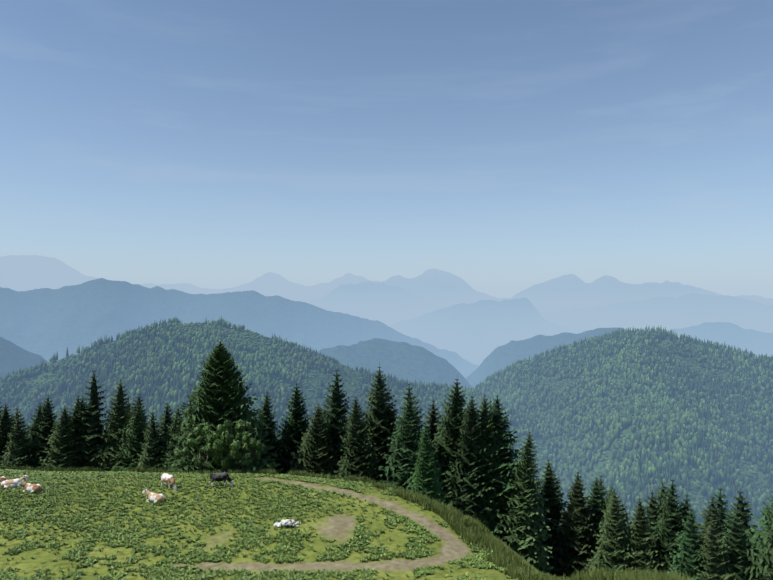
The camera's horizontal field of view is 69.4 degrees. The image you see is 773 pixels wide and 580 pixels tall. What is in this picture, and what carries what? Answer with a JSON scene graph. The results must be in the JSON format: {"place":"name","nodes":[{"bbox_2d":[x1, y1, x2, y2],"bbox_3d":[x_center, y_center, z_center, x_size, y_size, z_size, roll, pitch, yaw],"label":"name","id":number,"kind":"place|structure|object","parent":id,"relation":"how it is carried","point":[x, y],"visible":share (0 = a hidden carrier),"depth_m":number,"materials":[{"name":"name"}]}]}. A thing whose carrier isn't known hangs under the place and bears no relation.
{"place":"outdoors","nodes":[
{"label":"outdoors","id":0,"kind":"place"},
{"bbox_2d":[0,316,495,438],"bbox_3d":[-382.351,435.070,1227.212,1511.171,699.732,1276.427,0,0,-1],"label":"forest hill","id":1,"kind":"structure","parent":0,"point":[137,370],"depth_m":1526.61,"materials":[{"name":"green plant"}]},
{"bbox_2d":[0,255,772,579],"bbox_3d":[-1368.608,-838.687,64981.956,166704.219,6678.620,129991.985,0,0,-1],"label":"ground","id":2,"kind":"structure","parent":0,"point":[434,325],"depth_m":5760.55,"materials":[{"name":"green plant"}]},
{"bbox_2d":[0,476,6,483],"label":"brown cow","id":3,"kind":"object","parent":2,"relation":"on","point":[2,478],"visible":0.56,"depth_m":53.93},
{"bbox_2d":[0,404,24,465],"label":"spruce","id":4,"kind":"object","parent":2,"relation":"on","point":[6,424],"visible":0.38,"depth_m":83.11,"materials":[{"name":"green plant"}]},
{"bbox_2d":[0,474,29,487],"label":"brown cow","id":5,"kind":"object","parent":2,"relation":"on","point":[7,483],"visible":0.98,"depth_m":53.10},
{"bbox_2d":[0,417,37,467],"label":"spruce","id":6,"kind":"object","parent":2,"relation":"on","point":[16,446],"visible":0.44,"depth_m":80.11,"materials":[{"name":"green plant"}]},
{"bbox_2d":[12,408,30,437],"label":"spruce","id":7,"kind":"object","parent":2,"relation":"on","point":[20,415],"visible":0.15,"depth_m":90.96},
{"bbox_2d":[19,479,41,492],"bbox_3d":[-33.252,18.337,52.315,2.542,1.143,0.987,0,0,9],"label":"brown cow","id":8,"kind":"object","parent":2,"relation":"on","point":[30,487],"visible":0.96,"depth_m":52.00},
{"bbox_2d":[23,399,47,466],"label":"spruce","id":9,"kind":"object","parent":2,"relation":"on","point":[33,425],"visible":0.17,"depth_m":82.56,"materials":[{"name":"green plant"}]},
{"bbox_2d":[26,395,57,468],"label":"spruce","id":10,"kind":"object","parent":2,"relation":"on","point":[46,425],"visible":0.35,"depth_m":82.15,"materials":[{"name":"green plant"}]},
{"bbox_2d":[37,405,82,469],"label":"spruce","id":11,"kind":"object","parent":2,"relation":"on","point":[61,448],"visible":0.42,"depth_m":80.83,"materials":[{"name":"green plant"}]},
{"bbox_2d":[52,392,89,467],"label":"spruce","id":12,"kind":"object","parent":2,"relation":"on","point":[75,413],"visible":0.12,"depth_m":83.15,"materials":[{"name":"green plant"}]},
{"bbox_2d":[70,395,95,468],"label":"spruce","id":13,"kind":"object","parent":2,"relation":"on","point":[82,408],"visible":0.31,"depth_m":82.77,"materials":[{"name":"green plant"}]},
{"bbox_2d":[70,371,112,469],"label":"spruce","id":14,"kind":"object","parent":2,"relation":"on","point":[93,411],"visible":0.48,"depth_m":82.99,"materials":[{"name":"green plant"}]},
{"bbox_2d":[93,379,131,471],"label":"spruce","id":15,"kind":"object","parent":2,"relation":"on","point":[119,414],"visible":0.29,"depth_m":82.84,"materials":[{"name":"green plant"}]},
{"bbox_2d":[106,394,149,471],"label":"spruce","id":16,"kind":"object","parent":2,"relation":"on","point":[121,440],"visible":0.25,"depth_m":81.86,"materials":[{"name":"green plant"}]},
{"bbox_2d":[112,402,149,470],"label":"spruce","id":17,"kind":"object","parent":2,"relation":"on","point":[137,427],"visible":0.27,"depth_m":80.41,"materials":[{"name":"green plant"}]},
{"bbox_2d":[135,409,164,468],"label":"spruce","id":18,"kind":"object","parent":2,"relation":"on","point":[150,458],"visible":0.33,"depth_m":77.94,"materials":[{"name":"green plant"}]},
{"bbox_2d":[142,489,164,502],"bbox_3d":[-20.830,18.445,50.177,2.542,1.143,0.987,0,0,19],"label":"brown cow","id":19,"kind":"object","parent":2,"relation":"on","point":[154,497],"visible":0.98,"depth_m":49.84},
{"bbox_2d":[157,403,173,466],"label":"spruce","id":20,"kind":"object","parent":2,"relation":"on","point":[166,419],"visible":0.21,"depth_m":80.10,"materials":[{"name":"green plant"}]},
{"bbox_2d":[157,404,173,433],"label":"spruce","id":21,"kind":"object","parent":2,"relation":"on","point":[169,417],"visible":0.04,"depth_m":86.84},
{"bbox_2d":[153,405,183,469],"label":"spruce","id":22,"kind":"object","parent":2,"relation":"on","point":[164,451],"visible":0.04,"depth_m":78.39,"materials":[{"name":"green plant"}]},
{"bbox_2d":[161,473,176,490],"bbox_3d":[-20.734,18.275,53.211,2.256,1.460,0.700,0,0,34],"label":"brown cow","id":23,"kind":"object","parent":2,"relation":"on","point":[167,478],"visible":0.92,"depth_m":52.90},
{"bbox_2d":[168,397,192,460],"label":"spruce","id":24,"kind":"object","parent":2,"relation":"on","point":[179,432],"visible":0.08,"depth_m":77.56,"materials":[{"name":"green plant"}]},
{"bbox_2d":[174,422,226,469],"bbox_3d":[-20.359,18.032,62.838,5.411,6.355,5.452,0,0,-1],"label":"deciduous tree","id":25,"kind":"object","parent":2,"relation":"on","point":[202,431],"visible":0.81,"depth_m":61.91,"materials":[{"name":"green plant"}]},
{"bbox_2d":[209,472,232,487],"bbox_3d":[-15.767,18.105,53.271,2.256,1.460,0.700,0,0,-6],"label":"black cow","id":26,"kind":"object","parent":2,"relation":"on","point":[219,477],"visible":0.92,"depth_m":53.05},
{"bbox_2d":[160,342,283,472],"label":"spruce","id":27,"kind":"object","parent":2,"relation":"on","point":[219,394],"visible":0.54,"depth_m":72.18,"materials":[{"name":"green plant"}]},
{"bbox_2d":[205,419,243,472],"bbox_3d":[-17.475,17.226,60.831,4.166,6.366,4.291,0,0,-44],"label":"deciduous tree","id":28,"kind":"object","parent":2,"relation":"on","point":[216,447],"visible":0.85,"depth_m":60.11,"materials":[{"name":"green plant"}]},
{"bbox_2d":[225,419,265,472],"bbox_3d":[-15.457,17.443,61.623,4.286,6.492,5.512,0,0,-27],"label":"deciduous tree","id":29,"kind":"object","parent":2,"relation":"on","point":[250,445],"visible":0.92,"depth_m":60.53,"materials":[{"name":"green plant"}]},
{"bbox_2d":[256,392,289,473],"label":"spruce","id":30,"kind":"object","parent":2,"relation":"on","point":[271,429],"visible":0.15,"depth_m":79.78,"materials":[{"name":"green plant"}]},
{"bbox_2d":[273,519,306,526],"bbox_3d":[-7.606,18.461,44.249,2.649,0.661,1.204,0,0,-13],"label":"stone pile","id":31,"kind":"object","parent":2,"relation":"on","point":[286,522],"visible":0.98,"depth_m":43.98,"materials":[{"name":"white stone"}]},
{"bbox_2d":[277,383,310,473],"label":"spruce","id":32,"kind":"object","parent":2,"relation":"on","point":[294,427],"visible":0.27,"depth_m":81.29,"materials":[{"name":"green plant"}]},
{"bbox_2d":[0,469,614,579],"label":"dock plants","id":33,"kind":"object","parent":2,"relation":"on","point":[150,572],"visible":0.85,"depth_m":44.80,"materials":[{"name":"green plant"}]},
{"bbox_2d":[288,404,341,475],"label":"spruce","id":34,"kind":"object","parent":2,"relation":"on","point":[315,456],"visible":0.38,"depth_m":75.70,"materials":[{"name":"green plant"}]},
{"bbox_2d":[320,370,352,474],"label":"spruce","id":35,"kind":"object","parent":2,"relation":"on","point":[335,417],"visible":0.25,"depth_m":78.26,"materials":[{"name":"green plant"}]},
{"bbox_2d":[0,465,694,579],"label":"rim grass","id":36,"kind":"structure","parent":2,"relation":"on","point":[511,561],"depth_m":43.62,"materials":[{"name":"green plant"}]},
{"bbox_2d":[335,394,385,481],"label":"spruce","id":37,"kind":"object","parent":2,"relation":"on","point":[358,460],"visible":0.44,"depth_m":73.30,"materials":[{"name":"green plant"}]},
{"bbox_2d":[348,362,399,481],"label":"spruce","id":38,"kind":"object","parent":2,"relation":"on","point":[376,416],"visible":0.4,"depth_m":77.74,"materials":[{"name":"green plant"}]},
{"bbox_2d":[377,401,399,479],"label":"spruce","id":39,"kind":"object","parent":2,"relation":"on","point":[393,419],"visible":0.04,"depth_m":78.04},
{"bbox_2d":[378,397,422,489],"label":"spruce","id":40,"kind":"object","parent":2,"relation":"on","point":[401,462],"visible":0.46,"depth_m":72.15,"materials":[{"name":"green plant"}]},
{"bbox_2d":[382,384,433,478],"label":"spruce","id":41,"kind":"object","parent":2,"relation":"on","point":[409,393],"visible":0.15,"depth_m":77.33,"materials":[{"name":"green plant"}]},
{"bbox_2d":[407,422,448,506],"bbox_3d":[4.364,20.013,61.270,5.189,11.406,4.913,0,0,-1],"label":"young spruce","id":42,"kind":"object","parent":2,"relation":"on","point":[425,479],"visible":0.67,"depth_m":61.12,"materials":[{"name":"green plant"}]},
{"bbox_2d":[421,400,442,453],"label":"spruce","id":43,"kind":"object","parent":2,"relation":"on","point":[432,421],"visible":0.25,"depth_m":79.38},
{"bbox_2d":[430,379,469,508],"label":"spruce","id":44,"kind":"object","parent":2,"relation":"on","point":[446,443],"visible":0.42,"depth_m":74.49,"materials":[{"name":"green plant"}]},
{"bbox_2d":[441,396,503,540],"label":"spruce","id":45,"kind":"object","parent":2,"relation":"on","point":[469,458],"visible":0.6,"depth_m":71.54,"materials":[{"name":"green plant"}]},
{"bbox_2d":[461,395,513,549],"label":"spruce","id":46,"kind":"object","parent":2,"relation":"on","point":[488,433],"visible":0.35,"depth_m":72.45,"materials":[{"name":"green plant"}]},
{"bbox_2d":[479,395,548,571],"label":"spruce","id":47,"kind":"object","parent":2,"relation":"on","point":[506,463],"visible":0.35,"depth_m":73.12,"materials":[{"name":"green plant"}]},
{"bbox_2d":[494,432,552,575],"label":"spruce","id":48,"kind":"object","parent":2,"relation":"on","point":[522,526],"visible":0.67,"depth_m":69.91,"materials":[{"name":"green plant"}]},
{"bbox_2d":[535,460,569,575],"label":"spruce","id":49,"kind":"object","parent":2,"relation":"on","point":[551,488],"visible":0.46,"depth_m":77.52,"materials":[{"name":"green plant"}]},
{"bbox_2d":[548,472,599,578],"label":"spruce","id":50,"kind":"object","parent":2,"relation":"on","point":[576,532],"visible":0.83,"depth_m":72.69,"materials":[{"name":"green plant"}]},
{"bbox_2d":[585,473,608,555],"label":"spruce","id":51,"kind":"object","parent":2,"relation":"on","point":[597,503],"visible":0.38,"depth_m":74.83,"materials":[{"name":"green plant"}]},
{"bbox_2d":[588,475,607,501],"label":"spruce","id":52,"kind":"object","parent":2,"relation":"on","point":[601,482],"visible":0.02,"depth_m":80.19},
{"bbox_2d":[585,492,635,572],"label":"spruce","id":53,"kind":"object","parent":2,"relation":"on","point":[611,554],"visible":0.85,"depth_m":67.21,"materials":[{"name":"green plant"}]},
{"bbox_2d":[591,488,631,552],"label":"spruce","id":54,"kind":"object","parent":2,"relation":"on","point":[623,517],"visible":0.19,"depth_m":72.10,"materials":[{"name":"green plant"}]},
{"bbox_2d":[605,487,628,520],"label":"spruce","id":55,"kind":"object","parent":2,"relation":"on","point":[609,492],"visible":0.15,"depth_m":79.20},
{"bbox_2d":[624,497,665,572],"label":"spruce","id":56,"kind":"object","parent":2,"relation":"on","point":[642,545],"visible":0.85,"depth_m":66.75,"materials":[{"name":"green plant"}]},
{"bbox_2d":[643,489,663,535],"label":"spruce","id":57,"kind":"object","parent":2,"relation":"on","point":[652,510],"visible":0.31,"depth_m":79.59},
{"bbox_2d":[650,478,675,533],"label":"spruce","id":58,"kind":"object","parent":2,"relation":"on","point":[663,491],"visible":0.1,"depth_m":80.24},
{"bbox_2d":[649,479,686,574],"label":"spruce","id":59,"kind":"object","parent":2,"relation":"on","point":[665,530],"visible":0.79,"depth_m":67.30,"materials":[{"name":"green plant"}]},
{"bbox_2d":[657,494,701,570],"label":"spruce","id":60,"kind":"object","parent":2,"relation":"on","point":[685,513],"visible":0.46,"depth_m":66.97,"materials":[{"name":"green plant"}]},
{"bbox_2d":[668,508,708,579],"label":"spruce","id":61,"kind":"object","parent":2,"relation":"on","point":[689,560],"visible":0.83,"depth_m":59.82,"materials":[{"name":"green plant"}]},
{"bbox_2d":[681,496,728,560],"bbox_3d":[36.854,36.011,63.881,14.343,25.994,13.559,3,-1,-19],"label":"spruce","id":62,"kind":"object","parent":2,"relation":"on","point":[713,510],"visible":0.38,"depth_m":63.98,"materials":[{"name":"green plant"}]},
{"bbox_2d":[696,515,737,579],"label":"spruce","id":63,"kind":"object","parent":2,"relation":"on","point":[715,554],"visible":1,"depth_m":58.16,"materials":[{"name":"green plant"}]},
{"bbox_2d":[703,485,733,543],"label":"spruce","id":64,"kind":"object","parent":2,"relation":"on","point":[722,510],"visible":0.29,"depth_m":78.82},
{"bbox_2d":[721,512,760,579],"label":"spruce","id":65,"kind":"object","parent":2,"relation":"on","point":[738,559],"visible":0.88,"depth_m":58.67,"materials":[{"name":"green plant"}]},
{"bbox_2d":[726,491,761,545],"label":"spruce","id":66,"kind":"object","parent":2,"relation":"on","point":[741,511],"visible":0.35,"depth_m":80.41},
{"bbox_2d":[744,493,772,579],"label":"spruce","id":67,"kind":"object","parent":2,"relation":"on","point":[755,539],"visible":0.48,"depth_m":59.70,"materials":[{"name":"green plant"}]},
{"bbox_2d":[749,514,772,579],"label":"spruce","id":68,"kind":"object","parent":2,"relation":"on","point":[765,570],"visible":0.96,"depth_m":56.73,"materials":[{"name":"green plant"}]},
{"bbox_2d":[754,491,772,532],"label":"spruce","id":69,"kind":"object","parent":2,"relation":"on","point":[764,520],"visible":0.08,"depth_m":79.72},
{"bbox_2d":[0,0,772,298],"label":"sky","id":70,"kind":"structure","parent":0,"point":[505,148],"materials":[{"name":"blue"}]},
{"bbox_2d":[447,324,772,531],"bbox_3d":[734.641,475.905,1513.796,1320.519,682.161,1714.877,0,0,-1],"label":"forest hill","id":71,"kind":"structure","parent":0,"point":[657,415],"depth_m":1630.48,"materials":[{"name":"green plant"}]}
]}

